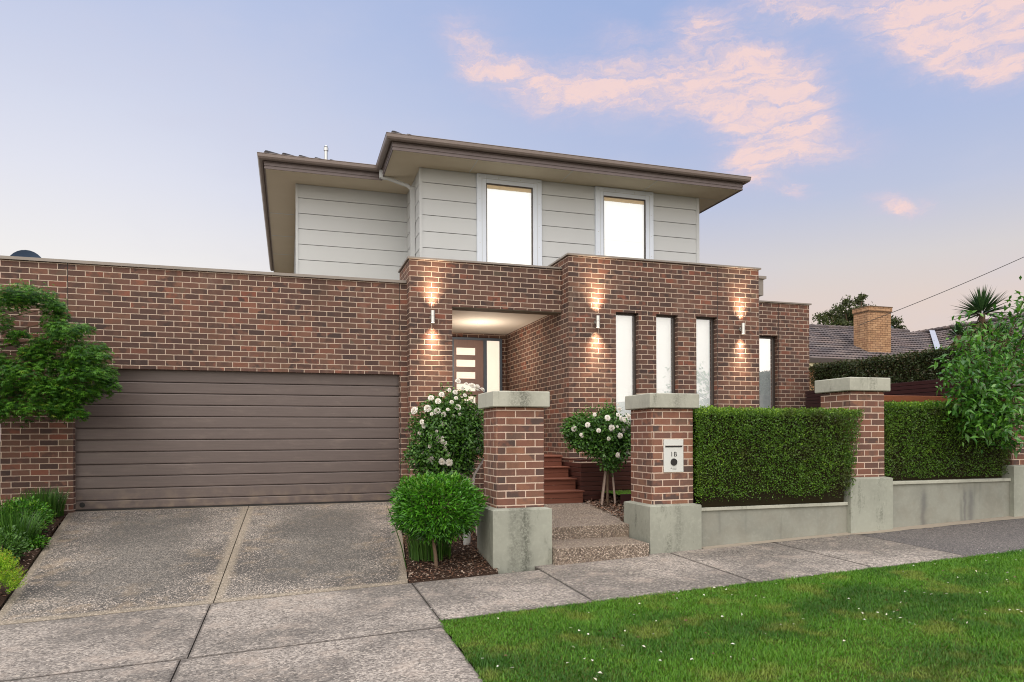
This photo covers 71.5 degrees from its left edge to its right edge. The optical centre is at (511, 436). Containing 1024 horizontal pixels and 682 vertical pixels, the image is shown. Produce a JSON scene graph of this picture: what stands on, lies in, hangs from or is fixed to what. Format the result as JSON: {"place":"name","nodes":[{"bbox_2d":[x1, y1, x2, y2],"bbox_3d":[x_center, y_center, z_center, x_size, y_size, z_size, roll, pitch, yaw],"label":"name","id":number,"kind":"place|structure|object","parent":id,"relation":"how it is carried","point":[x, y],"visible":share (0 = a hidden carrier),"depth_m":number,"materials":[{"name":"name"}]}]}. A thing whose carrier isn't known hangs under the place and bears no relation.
{"place":"outdoors","nodes":[
{"label":"outdoors","id":0,"kind":"place"},
{"bbox_2d":[0,502,407,624],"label":"driveway","id":1,"kind":"structure","parent":0,"point":[83,565],"depth_m":8.52,"materials":[{"name":"grey concrete"}]},
{"bbox_2d":[387,506,406,567],"bbox_3d":[-1.313,1.131,8.098,0.226,0.732,0.024,0,0,-3],"label":"edging","id":2,"kind":"object","parent":1,"relation":"on","point":[399,541],"visible":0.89,"depth_m":8.09,"materials":[{"name":"brown wood"}]},
{"bbox_2d":[0,486,622,679],"bbox_3d":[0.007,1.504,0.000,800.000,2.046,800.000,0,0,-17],"label":"ground","id":3,"kind":"structure","parent":0,"point":[28,568],"depth_m":10.03,"materials":[{"name":"brown soil"}]},
{"bbox_2d":[0,512,66,605],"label":"garden bed","id":4,"kind":"object","parent":3,"relation":"on","point":[23,564],"visible":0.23,"depth_m":8.37,"materials":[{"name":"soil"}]},
{"bbox_2d":[0,547,27,591],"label":"golden conifer","id":5,"kind":"object","parent":4,"relation":"on","point":[5,564],"visible":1,"depth_m":7.12,"materials":[{"name":"yellow plant"}]},
{"bbox_2d":[0,524,31,564],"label":"leafy shrub","id":6,"kind":"object","parent":4,"relation":"on","point":[16,546],"visible":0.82,"depth_m":8.14,"materials":[{"name":"green plant"}]},
{"bbox_2d":[0,496,35,527],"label":"grass clump","id":7,"kind":"object","parent":4,"relation":"on","point":[16,512],"visible":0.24,"depth_m":9.04,"materials":[{"name":"green plant"}]},
{"bbox_2d":[0,509,49,550],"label":"grass clump","id":8,"kind":"object","parent":4,"relation":"on","point":[31,529],"visible":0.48,"depth_m":8.69,"materials":[{"name":"green plant"}]},
{"bbox_2d":[0,496,56,532],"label":"leafy shrub","id":9,"kind":"object","parent":4,"relation":"on","point":[46,516],"visible":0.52,"depth_m":9.19,"materials":[{"name":"green plant"}]},
{"bbox_2d":[24,534,50,550],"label":"leafy shrub","id":10,"kind":"object","parent":4,"relation":"on","point":[38,538],"visible":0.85,"depth_m":8.73,"materials":[{"name":"green plant"}]},
{"bbox_2d":[17,486,72,517],"bbox_3d":[-6.621,0.907,10.075,0.710,0.444,0.678,0,0,-17],"label":"grass clump","id":11,"kind":"object","parent":4,"relation":"on","point":[56,501],"visible":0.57,"depth_m":10.05,"materials":[{"name":"green plant"}]},
{"bbox_2d":[0,278,122,427],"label":"maple tree","id":12,"kind":"object","parent":4,"relation":"on","point":[84,364],"visible":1,"depth_m":9.33,"materials":[{"name":"green plant"}]},
{"bbox_2d":[0,131,811,526],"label":"brick house","id":13,"kind":"structure","parent":3,"relation":"on","point":[320,361],"depth_m":12.26,"materials":[{"name":"brown brick"}]},
{"bbox_2d":[10,250,40,257],"bbox_3d":[-8.272,-2.736,12.140,0.570,0.885,0.141,0,0,-17],"label":"satellite dish","id":14,"kind":"object","parent":13,"relation":"attached to","point":[24,253],"visible":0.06,"depth_m":12.11,"materials":[{"name":"metal"}]},
{"bbox_2d":[75,369,398,511],"bbox_3d":[-4.248,0.019,11.436,4.835,2.400,0.155,0,0,-17],"label":"garage door","id":15,"kind":"structure","parent":13,"relation":"in","point":[170,439],"depth_m":11.33,"materials":[{"name":"brown metal"}]},
{"bbox_2d":[430,310,434,322],"bbox_3d":[-1.318,-1.994,11.808,0.075,0.200,0.122,0,0,-17],"label":"wall light","id":16,"kind":"object","parent":13,"relation":"attached to","point":[432,317],"visible":1,"depth_m":11.75,"materials":[{"name":"metal"}]},
{"bbox_2d":[452,337,501,450],"bbox_3d":[-0.757,-0.923,15.513,1.124,2.472,0.104,0,0,-17],"label":"front door","id":17,"kind":"structure","parent":13,"relation":"in","point":[478,361],"depth_m":15.51,"materials":[{"name":"wood"}]},
{"bbox_2d":[476,173,541,265],"bbox_3d":[-0.045,-3.842,13.368,1.270,2.084,0.071,0,0,-17],"label":"window","id":18,"kind":"structure","parent":13,"relation":"in","point":[508,209],"depth_m":13.39,"materials":[{"name":"glass"}]},
{"bbox_2d":[594,315,599,327],"bbox_3d":[1.480,-2.000,12.350,0.075,0.200,0.122,0,0,-17],"label":"wall light","id":19,"kind":"object","parent":13,"relation":"attached to","point":[597,321],"visible":1,"depth_m":12.30,"materials":[{"name":"metal"}]},
{"bbox_2d":[595,186,653,258],"bbox_3d":[2.226,-3.852,14.080,1.260,2.084,0.071,0,0,-17],"label":"window","id":20,"kind":"structure","parent":13,"relation":"in","point":[624,218],"depth_m":14.10,"materials":[{"name":"glass"}]},
{"bbox_2d":[616,313,635,420],"bbox_3d":[1.996,-0.981,12.747,0.446,2.445,0.100,0,0,-17],"label":"window","id":21,"kind":"structure","parent":13,"relation":"in","point":[625,358],"depth_m":12.80,"materials":[{"name":"white glass"}]},
{"bbox_2d":[656,315,674,392],"bbox_3d":[2.752,-0.985,12.984,0.442,2.445,0.100,0,0,-17],"label":"window","id":22,"kind":"structure","parent":13,"relation":"in","point":[663,323],"depth_m":13.03,"materials":[{"name":"white glass"}]},
{"bbox_2d":[696,317,713,407],"bbox_3d":[3.533,-0.988,13.229,0.440,2.445,0.100,0,0,-17],"label":"window","id":23,"kind":"structure","parent":13,"relation":"in","point":[702,324],"depth_m":13.28,"materials":[{"name":"white glass"}]},
{"bbox_2d":[739,323,744,333],"bbox_3d":[4.281,-2.012,13.228,0.075,0.200,0.122,0,0,-17],"label":"wall light","id":24,"kind":"object","parent":13,"relation":"attached to","point":[742,328],"visible":1,"depth_m":13.18,"materials":[{"name":"metal"}]},
{"bbox_2d":[759,336,774,408],"bbox_3d":[5.595,-1.132,15.851,0.570,2.215,0.060,0,0,-17],"label":"window","id":25,"kind":"structure","parent":13,"relation":"in","point":[766,343],"depth_m":15.87,"materials":[{"name":"white glass"}]},
{"bbox_2d":[403,505,498,582],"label":"bark mulch","id":26,"kind":"object","parent":3,"relation":"on","point":[454,559],"visible":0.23,"depth_m":8.21,"materials":[{"name":"brown wood"}]},
{"bbox_2d":[405,532,455,561],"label":"strappy plant","id":27,"kind":"object","parent":26,"relation":"on","point":[417,548],"visible":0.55,"depth_m":8.36,"materials":[{"name":"green plant"}]},
{"bbox_2d":[387,470,489,567],"bbox_3d":[-0.817,0.974,8.212,1.248,1.182,1.148,0,0,-17],"label":"round shrub","id":28,"kind":"object","parent":26,"relation":"on","point":[414,511],"visible":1,"depth_m":7.99,"materials":[{"name":"green plant"}]},
{"bbox_2d":[400,378,484,534],"bbox_3d":[-0.818,0.283,9.435,1.321,2.090,1.018,0,0,-17],"label":"climbing rose","id":29,"kind":"object","parent":26,"relation":"on","point":[451,433],"visible":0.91,"depth_m":9.30,"materials":[{"name":"green plant"}]},
{"bbox_2d":[463,531,470,544],"bbox_3d":[-0.576,1.293,9.061,0.100,0.180,0.100,0,0,-17],"label":"white pipe","id":30,"kind":"object","parent":26,"relation":"on","point":[466,541],"visible":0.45,"depth_m":9.02,"materials":[{"name":"plastic"}]},
{"bbox_2d":[477,391,551,574],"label":"gate pier","id":31,"kind":"structure","parent":26,"relation":"on","point":[514,530],"depth_m":8.29,"materials":[{"name":"brick"}]},
{"bbox_2d":[701,502,847,546],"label":"wall","id":32,"kind":"structure","parent":3,"relation":"on","point":[724,525],"depth_m":9.34,"materials":[{"name":"concrete"}]},
{"bbox_2d":[693,405,864,506],"bbox_3d":[3.448,0.264,9.567,2.617,1.364,0.794,0,0,-17],"label":"clipped hedge","id":33,"kind":"object","parent":32,"relation":"on","point":[743,456],"visible":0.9,"depth_m":9.28,"materials":[{"name":"green plant"}]},
{"bbox_2d":[812,292,906,328],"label":"tree","id":34,"kind":"object","parent":3,"relation":"on","point":[840,317],"visible":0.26,"depth_m":41.70,"materials":[{"name":"green plant"}]},
{"bbox_2d":[809,305,1023,390],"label":"neighbour house","id":35,"kind":"structure","parent":3,"relation":"on","point":[875,337],"depth_m":27.77,"materials":[{"name":"grey tile"}]},
{"bbox_2d":[858,257,1023,325],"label":"overhead cable","id":36,"kind":"object","parent":35,"relation":"attached to","point":[941,292],"visible":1,"depth_m":26.00,"materials":[{"name":"black rubber"}]},
{"bbox_2d":[893,478,1010,527],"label":"wall","id":37,"kind":"structure","parent":3,"relation":"on","point":[919,502],"depth_m":10.25,"materials":[{"name":"concrete"}]},
{"bbox_2d":[942,321,973,346],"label":"yucca","id":38,"kind":"object","parent":3,"relation":"on","point":[959,332],"visible":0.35,"depth_m":15.60,"materials":[{"name":"green plant"}]},
{"bbox_2d":[951,284,1013,374],"bbox_3d":[10.465,-1.678,15.863,1.326,3.466,1.334,0,0,-17],"label":"yucca","id":39,"kind":"object","parent":3,"relation":"on","point":[980,302],"visible":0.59,"depth_m":15.77,"materials":[{"name":"green plant"}]},
{"bbox_2d":[992,320,1020,371],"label":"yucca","id":40,"kind":"object","parent":3,"relation":"on","point":[1003,335],"visible":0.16,"depth_m":16.76,"materials":[{"name":"green plant"}]},
{"bbox_2d":[0,534,967,681],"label":"footpath","id":41,"kind":"structure","parent":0,"point":[393,633],"depth_m":6.33,"materials":[{"name":"concrete"}]},
{"bbox_2d":[552,523,648,564],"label":"pebble steps","id":42,"kind":"structure","parent":41,"relation":"on","point":[572,544],"depth_m":8.62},
{"bbox_2d":[544,503,624,525],"bbox_3d":[0.767,1.177,9.990,1.630,0.319,1.770,0,0,-17],"label":"entry landing","id":43,"kind":"object","parent":42,"relation":"on","point":[566,514],"visible":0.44,"depth_m":9.88,"materials":[{"name":"beige concrete"}]},
{"bbox_2d":[477,455,584,503],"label":"timber steps","id":44,"kind":"structure","parent":43,"relation":"on","point":[559,484],"depth_m":11.26,"materials":[{"name":"brown wood"}]},
{"bbox_2d":[702,516,1023,548],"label":"mortar strip","id":45,"kind":"object","parent":41,"relation":"on","point":[888,530],"visible":1,"depth_m":9.73,"materials":[{"name":"grey concrete"}]},
{"bbox_2d":[0,0,1023,346],"label":"sky","id":46,"kind":"structure","parent":0,"point":[880,143],"materials":[{"name":"blue"}]},
{"bbox_2d":[586,495,623,521],"bbox_3d":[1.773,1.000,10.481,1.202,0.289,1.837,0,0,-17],"label":"bark mulch","id":47,"kind":"object","parent":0,"point":[612,507],"visible":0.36,"depth_m":10.53,"materials":[{"name":"brown wood"}]},
{"bbox_2d":[559,400,630,504],"bbox_3d":[1.346,0.222,10.685,1.085,1.605,1.054,0,0,24],"label":"standard rose","id":48,"kind":"object","parent":47,"relation":"on","point":[607,440],"visible":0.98,"depth_m":10.53,"materials":[{"name":"green plant"}]},
{"bbox_2d":[562,458,630,499],"bbox_3d":[2.872,0.665,12.309,4.060,0.645,1.005,0,0,-17],"label":"deck","id":49,"kind":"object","parent":47,"relation":"on","point":[589,480],"visible":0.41,"depth_m":11.35,"materials":[{"name":"wood"}]},
{"bbox_2d":[601,463,607,504],"bbox_3d":[1.393,0.644,10.684,0.032,0.748,0.226,0,0,35],"label":"stake","id":50,"kind":"object","parent":47,"relation":"on","point":[603,491],"visible":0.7,"depth_m":10.65,"materials":[{"name":"wood"}]},
{"bbox_2d":[611,470,615,503],"bbox_3d":[1.525,0.643,10.746,0.034,0.745,0.149,0,0,-25],"label":"stake","id":51,"kind":"object","parent":47,"relation":"on","point":[614,495],"visible":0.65,"depth_m":10.72,"materials":[{"name":"wood"}]},
{"bbox_2d":[620,494,630,505],"bbox_3d":[3.428,0.940,11.176,3.780,0.190,0.040,0,0,-17],"label":"lawn edging","id":52,"kind":"object","parent":47,"relation":"on","point":[624,497],"visible":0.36,"depth_m":10.61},
{"bbox_2d":[624,393,701,553],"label":"gate pier","id":53,"kind":"structure","parent":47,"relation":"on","point":[662,512],"depth_m":8.91,"materials":[{"name":"brick"}]},
{"bbox_2d":[663,439,682,471],"bbox_3d":[2.020,0.234,8.905,0.276,0.410,0.042,0,0,-17],"label":"mailbox","id":54,"kind":"object","parent":53,"relation":"attached to","point":[672,455],"visible":1,"depth_m":8.89,"materials":[{"name":"white metal"}]},
{"bbox_2d":[815,377,892,532],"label":"gate pier","id":55,"kind":"structure","parent":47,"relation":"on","point":[870,505],"depth_m":9.80,"materials":[{"name":"brick"}]},
{"bbox_2d":[604,490,630,494],"bbox_3d":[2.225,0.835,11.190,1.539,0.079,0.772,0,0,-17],"label":"grass","id":56,"kind":"structure","parent":0,"point":[619,492],"depth_m":10.99,"materials":[{"name":"green plant"}]},
{"bbox_2d":[439,548,1023,681],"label":"nature strip","id":57,"kind":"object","parent":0,"point":[814,647],"visible":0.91,"depth_m":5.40,"materials":[{"name":"green plant"}]},
{"bbox_2d":[481,551,1021,680],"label":"fallen petals","id":58,"kind":"object","parent":57,"relation":"on","point":[742,614],"visible":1,"depth_m":5.76,"materials":[{"name":"plant"}]},
{"bbox_2d":[505,556,1015,655],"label":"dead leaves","id":59,"kind":"object","parent":57,"relation":"on","point":[744,602],"visible":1,"depth_m":5.86,"materials":[{"name":"brown plant"}]},
{"bbox_2d":[656,622,1023,681],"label":"grass","id":60,"kind":"structure","parent":0,"point":[937,647],"depth_m":4.80,"materials":[{"name":"green plant"}]},
{"bbox_2d":[857,518,1023,556],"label":"dark footpath","id":61,"kind":"structure","parent":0,"point":[986,538],"depth_m":9.17,"materials":[{"name":"grey concrete"}]},
{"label":"side yard soil","id":62,"kind":"structure","parent":0,"visible":0},
{"bbox_2d":[805,379,968,408],"bbox_3d":[7.666,-0.211,13.653,1.600,1.555,3.970,0,0,-17],"label":"boundary planter","id":63,"kind":"object","parent":62,"relation":"on","point":[914,388],"visible":0.1,"depth_m":12.70,"materials":[{"name":"wood"}]},
{"bbox_2d":[808,359,861,390],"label":"boundary hedge","id":64,"kind":"object","parent":63,"relation":"on","point":[837,369],"visible":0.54,"depth_m":14.91,"materials":[{"name":"green plant"}]},
{"bbox_2d":[856,345,990,383],"bbox_3d":[7.565,-1.208,13.229,0.825,0.832,2.524,0,0,-17],"label":"boundary hedge","id":65,"kind":"object","parent":63,"relation":"on","point":[913,366],"visible":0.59,"depth_m":13.10,"materials":[{"name":"green plant"}]},
{"bbox_2d":[884,395,956,406],"bbox_3d":[6.593,0.027,11.546,1.690,1.387,0.090,0,0,-17],"label":"timber rail","id":66,"kind":"object","parent":62,"relation":"on","point":[896,398],"visible":0.04,"depth_m":11.46,"materials":[{"name":"brown wood"}]},
{"bbox_2d":[884,400,1014,480],"bbox_3d":[6.238,0.080,10.534,2.448,1.267,0.733,0,0,-17],"label":"clipped hedge","id":67,"kind":"object","parent":62,"relation":"on","point":[922,441],"visible":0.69,"depth_m":10.24,"materials":[{"name":"green plant"}]},
{"bbox_2d":[928,276,1023,458],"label":"citrus tree","id":68,"kind":"object","parent":62,"relation":"on","point":[984,395],"visible":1,"depth_m":10.06,"materials":[{"name":"green plant"}]},
{"bbox_2d":[978,373,1023,516],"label":"gate pier","id":69,"kind":"structure","parent":62,"relation":"on","point":[1015,468],"depth_m":10.59,"materials":[{"name":"concrete"}]}
]}

